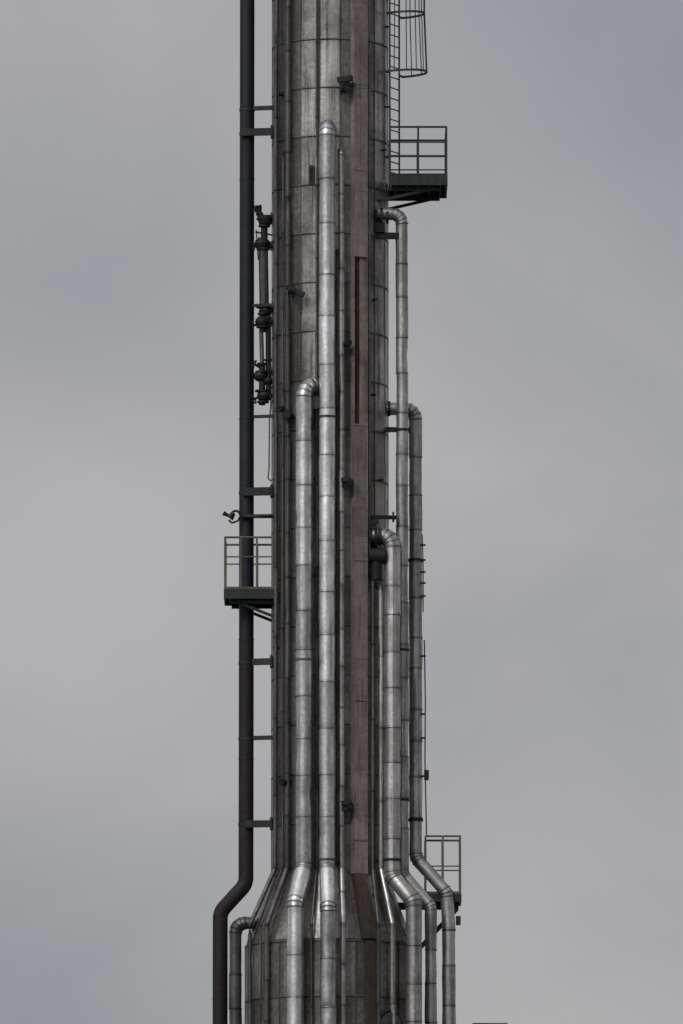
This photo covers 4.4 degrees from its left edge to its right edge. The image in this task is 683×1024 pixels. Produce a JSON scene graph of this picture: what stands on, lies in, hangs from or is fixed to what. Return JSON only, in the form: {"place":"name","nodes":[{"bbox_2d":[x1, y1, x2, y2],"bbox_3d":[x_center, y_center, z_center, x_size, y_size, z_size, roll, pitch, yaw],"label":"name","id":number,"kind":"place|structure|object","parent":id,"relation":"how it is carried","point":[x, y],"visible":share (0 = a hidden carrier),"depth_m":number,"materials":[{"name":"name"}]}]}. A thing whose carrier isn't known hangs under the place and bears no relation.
{"place":"outdoors","nodes":[
{"label":"outdoors","id":0,"kind":"place"},
{"bbox_2d":[0,0,682,1023],"label":"sky","id":1,"kind":"structure","parent":0,"point":[545,349],"materials":[{"name":"grey"}]},
{"bbox_2d":[472,1023,507,1023],"bbox_3d":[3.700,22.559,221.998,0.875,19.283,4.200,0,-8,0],"label":"pipe rack","id":2,"kind":"object","parent":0,"point":[489,1023],"visible":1,"depth_m":221.28,"materials":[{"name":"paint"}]},
{"label":"ground","id":3,"kind":"structure","parent":0,"visible":0},
{"bbox_3d":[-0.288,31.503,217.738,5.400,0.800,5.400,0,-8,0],"label":"concrete foundation","id":4,"kind":"object","parent":3,"relation":"on","visible":0},
{"bbox_2d":[229,916,254,1023],"bbox_3d":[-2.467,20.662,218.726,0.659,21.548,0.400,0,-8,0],"label":"elbow pipe","id":5,"kind":"object","parent":4,"relation":"on","point":[238,926],"visible":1,"depth_m":219.89,"materials":[{"name":"grey metal"}]},
{"bbox_2d":[212,0,273,1023],"bbox_3d":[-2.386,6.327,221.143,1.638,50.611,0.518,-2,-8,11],"label":"riser pipe","id":6,"kind":"object","parent":4,"relation":"on","point":[234,896],"visible":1,"depth_m":221.87,"materials":[{"name":"metal"}]},
{"bbox_2d":[247,0,395,1023],"bbox_3d":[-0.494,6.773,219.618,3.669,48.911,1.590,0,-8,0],"label":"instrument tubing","id":7,"kind":"object","parent":4,"relation":"on","point":[340,562],"visible":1,"depth_m":220.49,"materials":[{"name":"grey metal"}]},
{"bbox_2d":[244,941,405,1023],"bbox_3d":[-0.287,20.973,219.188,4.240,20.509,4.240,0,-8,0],"label":"shell","id":8,"kind":"object","parent":4,"relation":"on","point":[355,981],"visible":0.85,"depth_m":218.72},
{"bbox_2d":[245,873,405,947],"bbox_3d":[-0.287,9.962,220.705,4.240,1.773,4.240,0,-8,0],"label":"cone transition","id":9,"kind":"object","parent":8,"relation":"on","point":[274,922],"visible":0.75,"depth_m":219.54,"materials":[{"name":"grey metal"}]},
{"bbox_2d":[271,0,388,875],"bbox_3d":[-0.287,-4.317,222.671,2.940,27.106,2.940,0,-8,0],"label":"shell","id":10,"kind":"object","parent":9,"relation":"on","point":[334,38],"visible":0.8,"depth_m":221.74},
{"bbox_2d":[222,510,272,523],"bbox_3d":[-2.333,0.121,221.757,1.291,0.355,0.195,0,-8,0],"label":"flood lamp","id":11,"kind":"object","parent":10,"relation":"attached to","point":[231,515],"visible":1,"depth_m":221.73,"materials":[{"name":"metal"}]},
{"bbox_2d":[224,536,273,621],"bbox_3d":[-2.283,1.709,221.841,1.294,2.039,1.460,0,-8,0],"label":"access platform","id":12,"kind":"structure","parent":10,"relation":"attached to","point":[262,597],"depth_m":221.20,"materials":[{"name":"green paint"}]},
{"bbox_2d":[251,205,272,404],"bbox_3d":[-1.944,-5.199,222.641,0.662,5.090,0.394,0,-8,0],"label":"valve manifold","id":13,"kind":"object","parent":10,"relation":"attached to","point":[263,245],"visible":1,"depth_m":222.51,"materials":[{"name":"metal"}]},
{"bbox_2d":[267,398,272,480],"bbox_3d":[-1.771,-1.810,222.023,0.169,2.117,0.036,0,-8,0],"label":"sample tube","id":14,"kind":"object","parent":10,"relation":"attached to","point":[269,444],"visible":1,"depth_m":221.98,"materials":[{"name":"grey metal"}]},
{"bbox_2d":[286,377,318,1023],"bbox_3d":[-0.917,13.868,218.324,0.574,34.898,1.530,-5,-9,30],"label":"insulated pipe","id":15,"kind":"object","parent":10,"relation":"attached to","point":[307,403],"visible":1,"depth_m":219.54,"materials":[{"name":"metal"}]},
{"bbox_2d":[273,75,386,810],"bbox_3d":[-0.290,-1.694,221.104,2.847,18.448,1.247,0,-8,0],"label":"nozzles","id":16,"kind":"object","parent":10,"relation":"attached to","point":[347,85],"visible":1,"depth_m":221.23,"materials":[{"name":"metal"}]},
{"bbox_2d":[350,0,367,873],"bbox_3d":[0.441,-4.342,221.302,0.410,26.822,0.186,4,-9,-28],"label":"channel duct","id":17,"kind":"object","parent":10,"relation":"attached to","point":[359,370],"visible":1,"depth_m":220.92,"materials":[{"name":"metal"}]},
{"bbox_2d":[373,208,437,1023],"bbox_3d":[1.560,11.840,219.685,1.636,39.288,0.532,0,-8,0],"label":"insulated pipe","id":18,"kind":"object","parent":10,"relation":"attached to","point":[398,217],"visible":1,"depth_m":221.13,"materials":[{"name":"metal"}]},
{"bbox_2d":[385,0,427,172],"bbox_3d":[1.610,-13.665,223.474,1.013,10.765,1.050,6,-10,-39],"label":"caged ladder","id":19,"kind":"object","parent":10,"relation":"attached to","point":[398,69],"visible":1,"depth_m":223.21,"materials":[{"name":"metal"}]},
{"bbox_2d":[378,126,447,208],"bbox_3d":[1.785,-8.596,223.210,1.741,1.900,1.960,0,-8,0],"label":"access platform","id":20,"kind":"structure","parent":10,"relation":"attached to","point":[417,188],"depth_m":222.34,"materials":[{"name":"green paint"}]},
{"bbox_2d":[387,401,455,1023],"bbox_3d":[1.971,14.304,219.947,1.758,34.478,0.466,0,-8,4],"label":"insulated pipe","id":21,"kind":"object","parent":10,"relation":"attached to","point":[431,875],"visible":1,"depth_m":221.14,"materials":[{"name":"metal"}]},
{"bbox_2d":[420,534,428,834],"bbox_3d":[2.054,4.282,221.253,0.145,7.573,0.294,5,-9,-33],"label":"cable conduit","id":22,"kind":"object","parent":21,"relation":"attached to","point":[426,775],"visible":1,"depth_m":221.08,"materials":[{"name":"metal"}]},
{"bbox_2d":[273,869,405,941],"bbox_3d":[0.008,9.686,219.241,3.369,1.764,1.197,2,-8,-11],"label":"cone flashings","id":23,"kind":"object","parent":9,"relation":"on","point":[281,930],"visible":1,"depth_m":219.07,"materials":[{"name":"silver metal"}]},
{"bbox_2d":[352,873,376,1023],"bbox_3d":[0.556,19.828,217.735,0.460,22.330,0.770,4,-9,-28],"label":"stained flashing","id":24,"kind":"object","parent":8,"relation":"attached to","point":[366,916],"visible":1,"depth_m":218.70,"materials":[{"name":"metal"}]},
{"bbox_2d":[377,1010,402,1023],"bbox_3d":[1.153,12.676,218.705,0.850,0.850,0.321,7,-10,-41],"label":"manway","id":25,"kind":"object","parent":8,"relation":"attached to","point":[386,1016],"visible":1,"depth_m":218.61,"materials":[{"name":"metal"}]},
{"bbox_2d":[398,835,461,948],"bbox_3d":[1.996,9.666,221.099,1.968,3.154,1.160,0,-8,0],"label":"access platform","id":26,"kind":"structure","parent":8,"relation":"attached to","point":[434,895],"depth_m":220.67,"materials":[{"name":"green paint"}]},
{"bbox_2d":[318,119,336,1023],"bbox_3d":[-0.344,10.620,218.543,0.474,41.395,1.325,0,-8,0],"label":"insulated pipe","id":27,"kind":"object","parent":4,"relation":"on","point":[326,702],"visible":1,"depth_m":219.87,"materials":[{"name":"metal"}]},
{"bbox_2d":[368,512,422,1023],"bbox_3d":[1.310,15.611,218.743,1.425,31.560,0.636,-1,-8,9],"label":"insulated pipe","id":28,"kind":"object","parent":4,"relation":"on","point":[388,555],"visible":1,"depth_m":219.97,"materials":[{"name":"metal"}]}
]}

